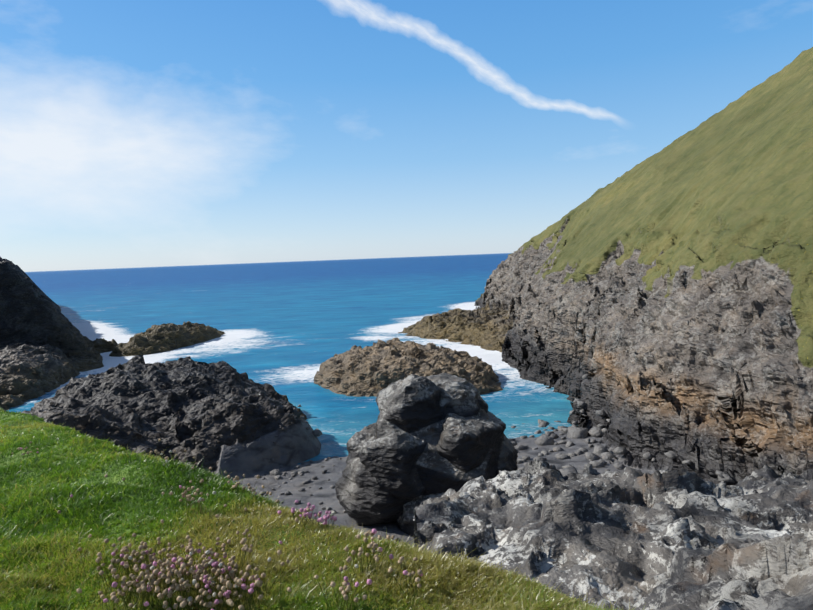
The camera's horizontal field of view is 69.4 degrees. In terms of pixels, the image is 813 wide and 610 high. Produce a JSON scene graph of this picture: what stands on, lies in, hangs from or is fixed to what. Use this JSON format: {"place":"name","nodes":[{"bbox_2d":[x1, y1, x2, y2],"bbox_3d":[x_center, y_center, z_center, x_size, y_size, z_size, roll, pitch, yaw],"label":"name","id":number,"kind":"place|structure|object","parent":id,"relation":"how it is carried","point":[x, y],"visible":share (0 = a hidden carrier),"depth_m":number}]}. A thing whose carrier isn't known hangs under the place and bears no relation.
{"place":"outdoors","nodes":[
{"label":"outdoors","id":0,"kind":"place"},
{"bbox_2d":[0,407,537,609],"bbox_3d":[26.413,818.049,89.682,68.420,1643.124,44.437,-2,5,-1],"label":"slope grass","id":1,"kind":"structure","parent":0,"point":[101,474],"depth_m":4.58},
{"bbox_2d":[11,439,422,609],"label":"thrift flowers","id":2,"kind":"object","parent":1,"relation":"on","point":[182,585],"visible":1,"depth_m":3.06},
{"bbox_2d":[6,253,572,463],"bbox_3d":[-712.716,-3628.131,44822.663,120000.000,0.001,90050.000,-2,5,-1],"label":"sea water","id":3,"kind":"structure","parent":0,"point":[288,328],"depth_m":184.84},
{"bbox_2d":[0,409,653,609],"bbox_3d":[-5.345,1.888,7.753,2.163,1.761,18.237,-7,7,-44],"label":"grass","id":4,"kind":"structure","parent":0,"point":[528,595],"depth_m":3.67},
{"bbox_2d":[0,47,812,544],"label":"terrain ground","id":5,"kind":"structure","parent":0,"point":[662,299],"depth_m":51.11},
{"bbox_2d":[254,374,734,548],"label":"beach cobbles","id":6,"kind":"object","parent":5,"relation":"on","point":[574,431],"visible":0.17,"depth_m":44.36},
{"bbox_2d":[335,373,517,536],"bbox_3d":[1.473,9.975,34.992,9.853,11.146,7.542,-1,5,15],"label":"crag boulder","id":7,"kind":"object","parent":6,"relation":"on","point":[420,441],"visible":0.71,"depth_m":32.55},
{"bbox_2d":[413,459,812,609],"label":"outcrop","id":8,"kind":"object","parent":5,"relation":"on","point":[627,538],"visible":0.94,"depth_m":13.48},
{"bbox_2d":[0,0,812,271],"label":"sky","id":9,"kind":"structure","parent":0,"point":[134,133]}
]}

